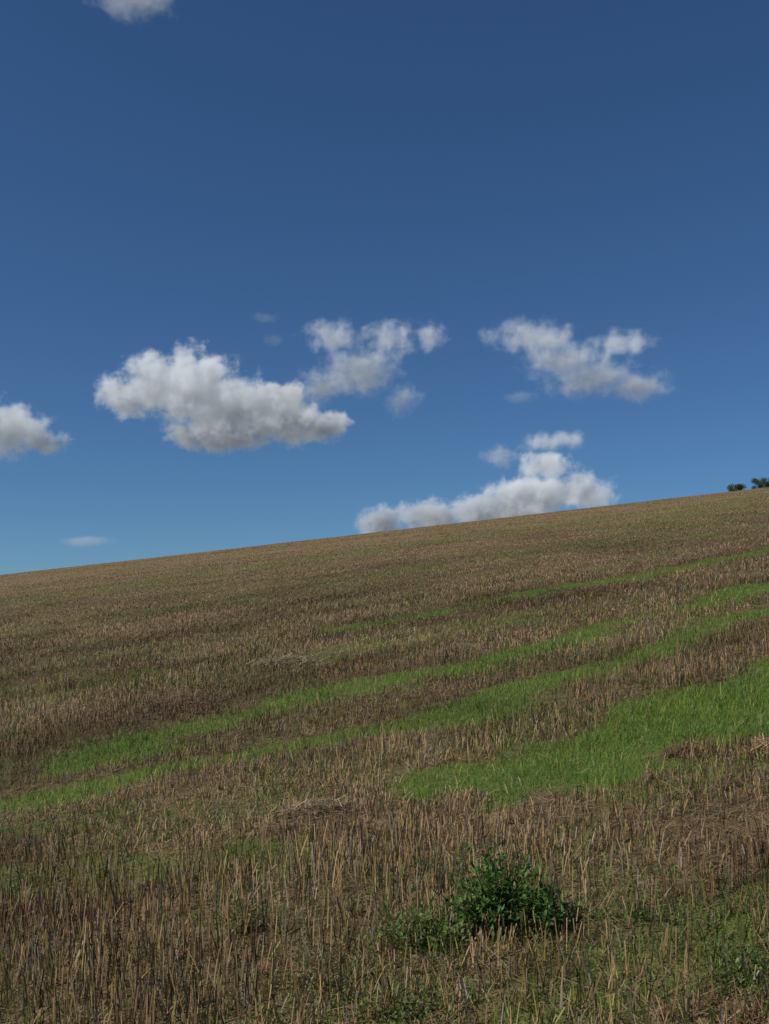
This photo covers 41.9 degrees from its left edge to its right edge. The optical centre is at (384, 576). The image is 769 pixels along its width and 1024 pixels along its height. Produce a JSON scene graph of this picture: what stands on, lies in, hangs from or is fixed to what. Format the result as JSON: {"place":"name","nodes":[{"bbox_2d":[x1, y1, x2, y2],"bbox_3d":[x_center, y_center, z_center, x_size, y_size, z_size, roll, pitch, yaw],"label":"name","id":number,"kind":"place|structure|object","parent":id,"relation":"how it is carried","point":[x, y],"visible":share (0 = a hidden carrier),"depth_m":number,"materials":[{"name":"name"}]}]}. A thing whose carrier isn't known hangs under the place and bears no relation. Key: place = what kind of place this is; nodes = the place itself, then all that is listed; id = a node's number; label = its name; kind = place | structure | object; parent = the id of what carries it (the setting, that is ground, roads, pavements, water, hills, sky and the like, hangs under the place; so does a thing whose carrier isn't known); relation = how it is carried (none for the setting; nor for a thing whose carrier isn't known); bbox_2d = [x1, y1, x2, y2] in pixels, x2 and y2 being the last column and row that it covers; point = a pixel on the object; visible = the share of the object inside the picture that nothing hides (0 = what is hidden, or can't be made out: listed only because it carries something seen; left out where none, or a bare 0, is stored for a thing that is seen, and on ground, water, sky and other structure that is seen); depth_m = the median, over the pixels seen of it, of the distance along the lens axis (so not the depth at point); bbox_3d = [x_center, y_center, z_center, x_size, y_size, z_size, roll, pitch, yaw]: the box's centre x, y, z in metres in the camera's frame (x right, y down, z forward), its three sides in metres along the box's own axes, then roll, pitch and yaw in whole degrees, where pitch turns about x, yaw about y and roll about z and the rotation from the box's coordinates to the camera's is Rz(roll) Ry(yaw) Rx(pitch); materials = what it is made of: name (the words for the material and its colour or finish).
{"place":"outdoors","nodes":[
{"label":"outdoors","id":0,"kind":"place"},
{"bbox_2d":[0,487,768,1023],"bbox_3d":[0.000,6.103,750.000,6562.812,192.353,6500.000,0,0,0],"label":"field ground","id":1,"kind":"structure","parent":0,"point":[450,771],"depth_m":7.35,"materials":[{"name":"plant"}]},
{"bbox_2d":[0,858,81,891],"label":"weed","id":2,"kind":"object","parent":1,"relation":"on","point":[32,876],"visible":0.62,"depth_m":5.12,"materials":[{"name":"green plant"}]},
{"bbox_2d":[207,884,275,938],"bbox_3d":[-0.596,1.395,4.172,0.289,0.220,0.318,0,0,0],"label":"weed","id":3,"kind":"object","parent":1,"relation":"on","point":[239,910],"visible":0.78,"depth_m":4.18,"materials":[{"name":"green plant"}]},
{"bbox_2d":[230,653,329,670],"bbox_3d":[-1.295,1.052,12.332,1.190,0.218,1.129,0,0,-17],"label":"straw pile","id":4,"kind":"object","parent":1,"relation":"on","point":[283,656],"visible":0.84,"depth_m":12.33,"materials":[{"name":"beige plant"}]},
{"bbox_2d":[257,791,370,821],"bbox_3d":[-0.400,1.349,5.800,0.685,0.180,0.406,0,0,0],"label":"straw pile","id":5,"kind":"object","parent":1,"relation":"on","point":[311,809],"visible":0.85,"depth_m":5.79,"materials":[{"name":"beige plant"}]},
{"bbox_2d":[234,920,419,1009],"bbox_3d":[-0.221,1.413,3.684,0.682,0.165,0.578,0,0,-39],"label":"weed","id":6,"kind":"object","parent":1,"relation":"on","point":[336,975],"visible":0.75,"depth_m":3.67,"materials":[{"name":"green plant"}]},
{"bbox_2d":[0,487,768,1023],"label":"stubble","id":7,"kind":"object","parent":1,"relation":"on","point":[106,897],"visible":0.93,"depth_m":5.79,"materials":[{"name":"brown plant"}]},
{"bbox_2d":[0,489,768,1023],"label":"grass","id":8,"kind":"structure","parent":1,"relation":"on","point":[694,699],"depth_m":6.89,"materials":[{"name":"plant"}]},
{"bbox_2d":[360,627,415,640],"bbox_3d":[0.104,0.794,13.810,0.852,0.205,0.787,0,0,33],"label":"straw pile","id":9,"kind":"object","parent":1,"relation":"on","point":[372,636],"visible":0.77,"depth_m":13.81,"materials":[{"name":"beige plant"}]},
{"bbox_2d":[309,959,470,1023],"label":"weed","id":10,"kind":"object","parent":1,"relation":"on","point":[400,1013],"visible":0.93,"depth_m":3.34,"materials":[{"name":"green plant"}]},
{"bbox_2d":[350,887,473,958],"bbox_3d":[0.114,1.322,3.864,0.486,0.236,0.488,0,0,0],"label":"leafy weed bush","id":11,"kind":"object","parent":1,"relation":"on","point":[423,926],"visible":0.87,"depth_m":3.83,"materials":[{"name":"green plant"}]},
{"bbox_2d":[433,839,553,939],"bbox_3d":[0.440,1.216,3.891,0.510,0.400,0.419,0,0,-24],"label":"leafy weed bush","id":12,"kind":"object","parent":1,"relation":"on","point":[494,894],"visible":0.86,"depth_m":3.89,"materials":[{"name":"green plant"}]},
{"bbox_2d":[486,878,582,938],"bbox_3d":[0.608,1.283,3.842,0.399,0.225,0.272,0,0,-42],"label":"leafy weed bush","id":13,"kind":"object","parent":1,"relation":"on","point":[540,909],"visible":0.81,"depth_m":3.83,"materials":[{"name":"green plant"}]},
{"bbox_2d":[581,886,690,928],"bbox_3d":[0.969,1.292,3.901,0.372,0.106,0.324,0,0,-15],"label":"weed","id":14,"kind":"object","parent":1,"relation":"on","point":[628,911],"visible":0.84,"depth_m":3.91,"materials":[{"name":"green plant"}]},
{"bbox_2d":[650,739,721,758],"bbox_3d":[1.876,1.091,6.198,0.481,0.188,0.313,0,0,0],"label":"straw pile","id":15,"kind":"object","parent":1,"relation":"on","point":[676,747],"visible":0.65,"depth_m":6.18,"materials":[{"name":"beige plant"}]},
{"bbox_2d":[639,907,768,1002],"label":"weed","id":16,"kind":"object","parent":1,"relation":"on","point":[734,964],"visible":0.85,"depth_m":3.35,"materials":[{"name":"green plant"}]},
{"bbox_2d":[726,483,745,491],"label":"tree","id":17,"kind":"object","parent":1,"relation":"on","point":[738,486],"visible":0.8,"depth_m":418.69,"materials":[{"name":"green plant"}]},
{"bbox_2d":[734,734,768,758],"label":"straw pile","id":18,"kind":"object","parent":1,"relation":"on","point":[763,744],"visible":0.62,"depth_m":5.95,"materials":[{"name":"beige plant"}]},
{"bbox_2d":[751,477,768,488],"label":"tree","id":19,"kind":"object","parent":1,"relation":"on","point":[760,483],"visible":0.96,"depth_m":417.08,"materials":[{"name":"green plant"}]},
{"bbox_2d":[0,0,768,574],"label":"sky","id":20,"kind":"structure","parent":0,"point":[272,271],"materials":[{"name":"blue"}]}
]}

